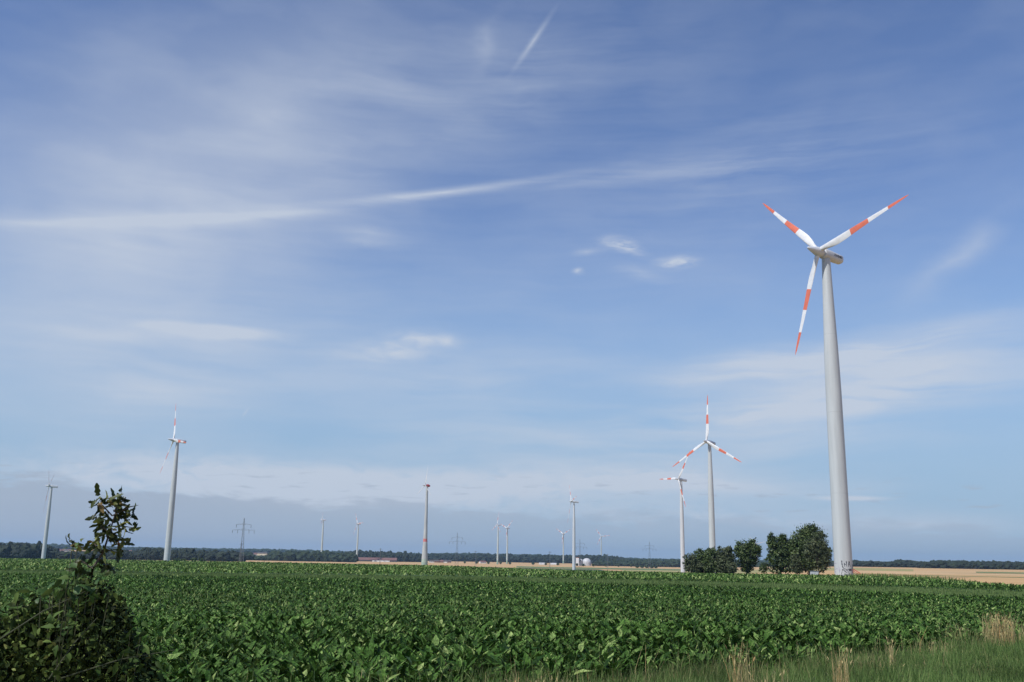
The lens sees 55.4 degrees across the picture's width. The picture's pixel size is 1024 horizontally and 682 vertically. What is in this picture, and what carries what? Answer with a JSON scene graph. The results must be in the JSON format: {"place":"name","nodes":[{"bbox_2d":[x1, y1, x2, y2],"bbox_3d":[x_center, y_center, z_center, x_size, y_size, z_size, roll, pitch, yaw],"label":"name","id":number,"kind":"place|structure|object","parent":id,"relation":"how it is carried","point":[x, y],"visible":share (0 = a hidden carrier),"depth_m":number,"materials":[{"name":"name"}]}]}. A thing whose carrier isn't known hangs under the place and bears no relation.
{"place":"outdoors","nodes":[
{"label":"outdoors","id":0,"kind":"place"},
{"bbox_2d":[0,569,1023,598],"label":"field","id":1,"kind":"structure","parent":0,"point":[950,591],"depth_m":134.20,"materials":[{"name":"green plant"}]},
{"bbox_2d":[0,0,1023,561],"label":"sky","id":2,"kind":"structure","parent":0,"point":[515,253],"materials":[{"name":"blue"}]},
{"bbox_2d":[71,550,1023,591],"bbox_3d":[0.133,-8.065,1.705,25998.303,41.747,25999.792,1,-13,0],"label":"ground","id":3,"kind":"structure","parent":0,"point":[1004,579],"depth_m":1605.95,"materials":[{"name":"beige soil"}]},
{"bbox_2d":[0,541,52,558],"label":"wood","id":4,"kind":"object","parent":3,"relation":"on","point":[10,549],"visible":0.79,"depth_m":1310.39,"materials":[{"name":"green plant"}]},
{"bbox_2d":[41,474,57,558],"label":"wind turbine","id":5,"kind":"object","parent":3,"relation":"on","point":[44,547],"visible":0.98,"depth_m":1120.97,"materials":[{"name":"paint"}]},
{"bbox_2d":[47,548,82,558],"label":"wood","id":6,"kind":"object","parent":3,"relation":"on","point":[55,553],"visible":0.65,"depth_m":1351.56,"materials":[{"name":"green plant"}]},
{"bbox_2d":[77,547,246,561],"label":"wood","id":7,"kind":"object","parent":3,"relation":"on","point":[148,553],"visible":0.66,"depth_m":1478.58,"materials":[{"name":"green plant"}]},
{"bbox_2d":[160,408,185,560],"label":"wind turbine","id":8,"kind":"object","parent":3,"relation":"on","point":[168,541],"visible":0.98,"depth_m":718.78,"materials":[{"name":"paint"}]},
{"bbox_2d":[232,518,248,561],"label":"power pylon","id":9,"kind":"object","parent":3,"relation":"on","point":[243,523],"visible":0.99,"depth_m":1031.34,"materials":[{"name":"metal"}]},
{"bbox_2d":[242,550,358,561],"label":"wood","id":10,"kind":"object","parent":3,"relation":"on","point":[312,556],"visible":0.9,"depth_m":2051.24,"materials":[{"name":"green plant"}]},
{"bbox_2d":[320,516,325,551],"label":"wind turbine","id":11,"kind":"object","parent":3,"relation":"on","point":[322,534],"visible":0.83,"depth_m":2222.81,"materials":[{"name":"white paint"}]},
{"bbox_2d":[354,517,360,555],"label":"wind turbine","id":12,"kind":"object","parent":3,"relation":"on","point":[357,537],"visible":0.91,"depth_m":2456.87,"materials":[{"name":"white paint"}]},
{"bbox_2d":[358,557,396,561],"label":"barn","id":13,"kind":"structure","parent":3,"relation":"on","point":[369,559],"depth_m":2486.78,"materials":[{"name":"tile"}]},
{"bbox_2d":[344,549,421,561],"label":"wood","id":14,"kind":"object","parent":3,"relation":"on","point":[405,556],"visible":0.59,"depth_m":2613.74,"materials":[{"name":"green plant"}]},
{"bbox_2d":[417,468,430,564],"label":"wind turbine","id":15,"kind":"object","parent":3,"relation":"on","point":[424,560],"visible":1,"depth_m":1300.26,"materials":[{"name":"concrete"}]},
{"bbox_2d":[0,542,889,561],"bbox_3d":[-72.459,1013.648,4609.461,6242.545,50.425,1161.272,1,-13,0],"label":"wood","id":16,"kind":"object","parent":3,"relation":"on","point":[63,546],"visible":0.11,"depth_m":4899.17,"materials":[{"name":"green plant"}]},
{"bbox_2d":[492,514,500,563],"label":"wind turbine","id":17,"kind":"object","parent":3,"relation":"on","point":[497,524],"visible":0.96,"depth_m":2377.20,"materials":[{"name":"white paint"}]},
{"bbox_2d":[501,520,512,563],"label":"wind turbine","id":18,"kind":"object","parent":3,"relation":"on","point":[507,543],"visible":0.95,"depth_m":2611.49,"materials":[{"name":"white paint"}]},
{"bbox_2d":[1,564,1015,590],"bbox_3d":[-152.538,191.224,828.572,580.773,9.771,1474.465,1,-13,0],"label":"crop","id":19,"kind":"object","parent":3,"relation":"on","point":[489,576],"visible":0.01,"depth_m":163.48,"materials":[{"name":"green plant"}]},
{"bbox_2d":[0,558,1023,681],"bbox_3d":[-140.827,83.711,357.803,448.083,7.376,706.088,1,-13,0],"label":"sugar beet crop","id":20,"kind":"object","parent":3,"relation":"on","point":[310,639],"visible":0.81,"depth_m":44.96,"materials":[{"name":"green plant"}]},
{"bbox_2d":[420,553,632,563],"bbox_3d":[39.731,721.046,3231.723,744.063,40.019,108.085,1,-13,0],"label":"wood","id":21,"kind":"object","parent":3,"relation":"on","point":[520,558],"visible":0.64,"depth_m":3207.52,"materials":[{"name":"green plant"}]},
{"bbox_2d":[557,529,570,563],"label":"wind turbine","id":22,"kind":"object","parent":3,"relation":"on","point":[563,543],"visible":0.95,"depth_m":3087.07,"materials":[{"name":"white paint"}]},
{"bbox_2d":[568,486,578,569],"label":"wind turbine","id":23,"kind":"object","parent":3,"relation":"on","point":[573,549],"visible":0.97,"depth_m":1369.11,"materials":[{"name":"white paint"}]},
{"bbox_2d":[583,558,590,565],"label":"gas dome","id":24,"kind":"structure","parent":3,"relation":"on","point":[586,561],"depth_m":2422.39,"materials":[{"name":"white paint"}]},
{"bbox_2d":[516,566,680,570],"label":"green strip","id":25,"kind":"object","parent":3,"relation":"on","point":[598,568],"visible":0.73,"depth_m":1740.92,"materials":[{"name":"green plant"}]},
{"bbox_2d":[596,529,609,555],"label":"wind turbine","id":26,"kind":"object","parent":3,"relation":"on","point":[601,542],"visible":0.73,"depth_m":3317.48,"materials":[{"name":"white paint"}]},
{"bbox_2d":[661,456,687,572],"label":"wind turbine","id":27,"kind":"object","parent":3,"relation":"on","point":[682,547],"visible":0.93,"depth_m":988.00,"materials":[{"name":"white paint"}]},
{"bbox_2d":[682,553,705,572],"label":"bush","id":28,"kind":"object","parent":3,"relation":"on","point":[692,564],"visible":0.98,"depth_m":274.75,"materials":[{"name":"green plant"}]},
{"bbox_2d":[693,548,706,572],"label":"hedge tree","id":29,"kind":"object","parent":3,"relation":"on","point":[699,554],"visible":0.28,"depth_m":279.01,"materials":[{"name":"green plant"}]},
{"bbox_2d":[674,395,740,553],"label":"wind turbine","id":30,"kind":"object","parent":3,"relation":"on","point":[711,517],"visible":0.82,"depth_m":679.57,"materials":[{"name":"paint"}]},
{"bbox_2d":[700,546,720,572],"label":"hedge tree","id":31,"kind":"object","parent":3,"relation":"on","point":[709,566],"visible":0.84,"depth_m":272.54,"materials":[{"name":"green plant"}]},
{"bbox_2d":[594,559,829,566],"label":"wood","id":32,"kind":"object","parent":3,"relation":"on","point":[652,562],"visible":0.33,"depth_m":2411.18,"materials":[{"name":"green plant"}]},
{"bbox_2d":[713,545,737,573],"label":"hedge tree","id":33,"kind":"object","parent":3,"relation":"on","point":[725,557],"visible":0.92,"depth_m":270.22,"materials":[{"name":"green plant"}]},
{"bbox_2d":[727,562,738,573],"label":"bush","id":34,"kind":"object","parent":3,"relation":"on","point":[732,567],"visible":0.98,"depth_m":266.64,"materials":[{"name":"green plant"}]},
{"bbox_2d":[733,537,762,573],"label":"broadleaf tree","id":35,"kind":"object","parent":3,"relation":"on","point":[748,554],"visible":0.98,"depth_m":272.48,"materials":[{"name":"green plant"}]},
{"bbox_2d":[759,563,769,572],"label":"bush","id":36,"kind":"object","parent":3,"relation":"on","point":[765,567],"visible":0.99,"depth_m":269.88,"materials":[{"name":"green plant"}]},
{"bbox_2d":[764,532,795,573],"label":"broadleaf tree","id":37,"kind":"object","parent":3,"relation":"on","point":[779,555],"visible":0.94,"depth_m":267.28,"materials":[{"name":"green plant"}]},
{"bbox_2d":[788,549,802,573],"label":"bush","id":38,"kind":"object","parent":3,"relation":"on","point":[796,567],"visible":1,"depth_m":261.13,"materials":[{"name":"green plant"}]},
{"bbox_2d":[787,521,831,574],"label":"broadleaf tree","id":39,"kind":"object","parent":3,"relation":"on","point":[801,537],"visible":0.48,"depth_m":265.89,"materials":[{"name":"green plant"}]},
{"bbox_2d":[810,571,818,574],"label":"transformer cabinet","id":40,"kind":"object","parent":3,"relation":"on","point":[814,572],"visible":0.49,"depth_m":248.86,"materials":[{"name":"white metal"}]},
{"bbox_2d":[803,531,830,573],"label":"broadleaf tree","id":41,"kind":"object","parent":3,"relation":"on","point":[816,552],"visible":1,"depth_m":257.22,"materials":[{"name":"green plant"}]},
{"bbox_2d":[763,195,907,575],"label":"wind turbine","id":42,"kind":"object","parent":3,"relation":"on","point":[842,550],"visible":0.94,"depth_m":257.23,"materials":[{"name":"paint"}]},
{"bbox_2d":[829,559,922,567],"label":"wood","id":43,"kind":"object","parent":3,"relation":"on","point":[898,563],"visible":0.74,"depth_m":1915.46,"materials":[{"name":"green plant"}]},
{"bbox_2d":[844,572,990,583],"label":"field edge weeds","id":44,"kind":"object","parent":3,"relation":"on","point":[908,576],"visible":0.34,"depth_m":206.04,"materials":[{"name":"green plant"}]},
{"bbox_2d":[882,574,1023,577],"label":"green strip","id":45,"kind":"object","parent":3,"relation":"on","point":[969,576],"visible":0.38,"depth_m":390.86,"materials":[{"name":"green plant"}]},
{"bbox_2d":[915,560,1023,569],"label":"wood","id":46,"kind":"object","parent":3,"relation":"on","point":[978,564],"visible":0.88,"depth_m":1722.49,"materials":[{"name":"green plant"}]},
{"bbox_2d":[184,620,1023,681],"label":"verge grass","id":47,"kind":"structure","parent":0,"point":[975,655],"depth_m":26.54,"materials":[{"name":"green plant"}]},
{"bbox_2d":[223,630,1019,681],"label":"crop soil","id":48,"kind":"structure","parent":0,"point":[685,671],"depth_m":27.60,"materials":[{"name":"brown soil"}]},
{"bbox_2d":[3,589,979,628],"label":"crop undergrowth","id":49,"kind":"object","parent":48,"relation":"on","point":[501,616],"visible":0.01,"depth_m":53.93,"materials":[{"name":"green plant"}]},
{"bbox_2d":[622,568,912,572],"bbox_3d":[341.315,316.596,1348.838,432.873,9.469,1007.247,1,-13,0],"label":"ripe field","id":50,"kind":"structure","parent":0,"point":[866,569],"depth_m":1280.35,"materials":[{"name":"beige plant"}]},
{"bbox_2d":[639,651,1021,681],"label":"verge ground","id":51,"kind":"structure","parent":0,"point":[880,667],"depth_m":27.83,"materials":[{"name":"green plant"}]},
{"bbox_2d":[35,542,112,681],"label":"broad leaved weed","id":52,"kind":"object","parent":51,"relation":"on","point":[77,589],"visible":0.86,"depth_m":7.51,"materials":[{"name":"green plant"}]},
{"bbox_2d":[0,569,171,681],"bbox_3d":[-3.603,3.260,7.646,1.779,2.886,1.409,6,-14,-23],"label":"bramble bush","id":53,"kind":"object","parent":51,"relation":"on","point":[12,657],"visible":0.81,"depth_m":7.56,"materials":[{"name":"green plant"}]},
{"bbox_2d":[65,483,140,676],"bbox_3d":[-3.432,2.947,7.840,0.582,3.575,0.308,5,-13,-19],"label":"sapling","id":54,"kind":"object","parent":51,"relation":"on","point":[118,515],"visible":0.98,"depth_m":8.15,"materials":[{"name":"green plant"}]},
{"bbox_2d":[505,671,579,681],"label":"dry grass tuft","id":55,"kind":"object","parent":51,"relation":"on","point":[539,679],"visible":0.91,"depth_m":21.72,"materials":[{"name":"beige plant"}]},
{"bbox_2d":[323,622,1023,681],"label":"dry stems","id":56,"kind":"object","parent":51,"relation":"on","point":[717,670],"visible":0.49,"depth_m":24.82,"materials":[{"name":"beige plant"}]},
{"bbox_2d":[719,643,764,681],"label":"dry grass tuft","id":57,"kind":"object","parent":51,"relation":"on","point":[738,677],"visible":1,"depth_m":22.29,"materials":[{"name":"beige plant"}]},
{"bbox_2d":[749,664,793,681],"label":"dry grass tuft","id":58,"kind":"object","parent":51,"relation":"on","point":[774,675],"visible":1,"depth_m":21.38,"materials":[{"name":"beige plant"}]},
{"bbox_2d":[823,648,864,681],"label":"dry grass tuft","id":59,"kind":"object","parent":51,"relation":"on","point":[835,676],"visible":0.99,"depth_m":23.12,"materials":[{"name":"beige plant"}]},
{"bbox_2d":[833,654,904,674],"bbox_3d":[10.152,9.238,27.891,1.914,0.527,1.933,1,-13,0],"label":"dry grass tuft","id":60,"kind":"object","parent":51,"relation":"on","point":[871,661],"visible":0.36,"depth_m":27.89,"materials":[{"name":"beige plant"}]},
{"bbox_2d":[884,637,896,664],"bbox_3d":[11.495,9.452,29.652,0.608,0.916,0.479,-8,-16,35],"label":"dry grass tuft","id":61,"kind":"object","parent":51,"relation":"on","point":[891,651],"visible":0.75,"depth_m":29.57,"materials":[{"name":"beige plant"}]},
{"bbox_2d":[908,637,947,653],"bbox_3d":[14.436,10.519,33.655,1.401,0.672,1.620,-6,-14,28],"label":"dry grass tuft","id":62,"kind":"object","parent":51,"relation":"on","point":[928,645],"visible":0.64,"depth_m":33.56,"materials":[{"name":"beige plant"}]},
{"bbox_2d":[936,622,1004,646],"bbox_3d":[17.272,11.063,36.684,2.415,1.019,2.519,1,-13,0],"label":"dry grass tuft","id":63,"kind":"object","parent":51,"relation":"on","point":[972,633],"visible":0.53,"depth_m":36.52,"materials":[{"name":"beige plant"}]},
{"bbox_2d":[978,610,1018,646],"bbox_3d":[19.082,11.219,38.122,1.625,1.399,1.482,1,-13,0],"label":"dry grass tuft","id":64,"kind":"object","parent":51,"relation":"on","point":[1008,636],"visible":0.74,"depth_m":37.98,"materials":[{"name":"beige plant"}]},
{"bbox_2d":[1006,619,1023,641],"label":"dry grass tuft","id":65,"kind":"object","parent":51,"relation":"on","point":[1019,630],"visible":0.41,"depth_m":39.33,"materials":[{"name":"beige plant"}]},
{"bbox_2d":[853,570,1023,575],"bbox_3d":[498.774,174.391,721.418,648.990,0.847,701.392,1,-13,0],"label":"pale field","id":66,"kind":"structure","parent":0,"point":[943,573],"depth_m":665.72,"materials":[{"name":"beige plant"}]},
{"bbox_2d":[976,572,1023,573],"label":"ripe field","id":67,"kind":"structure","parent":0,"point":[1002,572],"depth_m":918.49,"materials":[{"name":"beige plant"}]}
]}

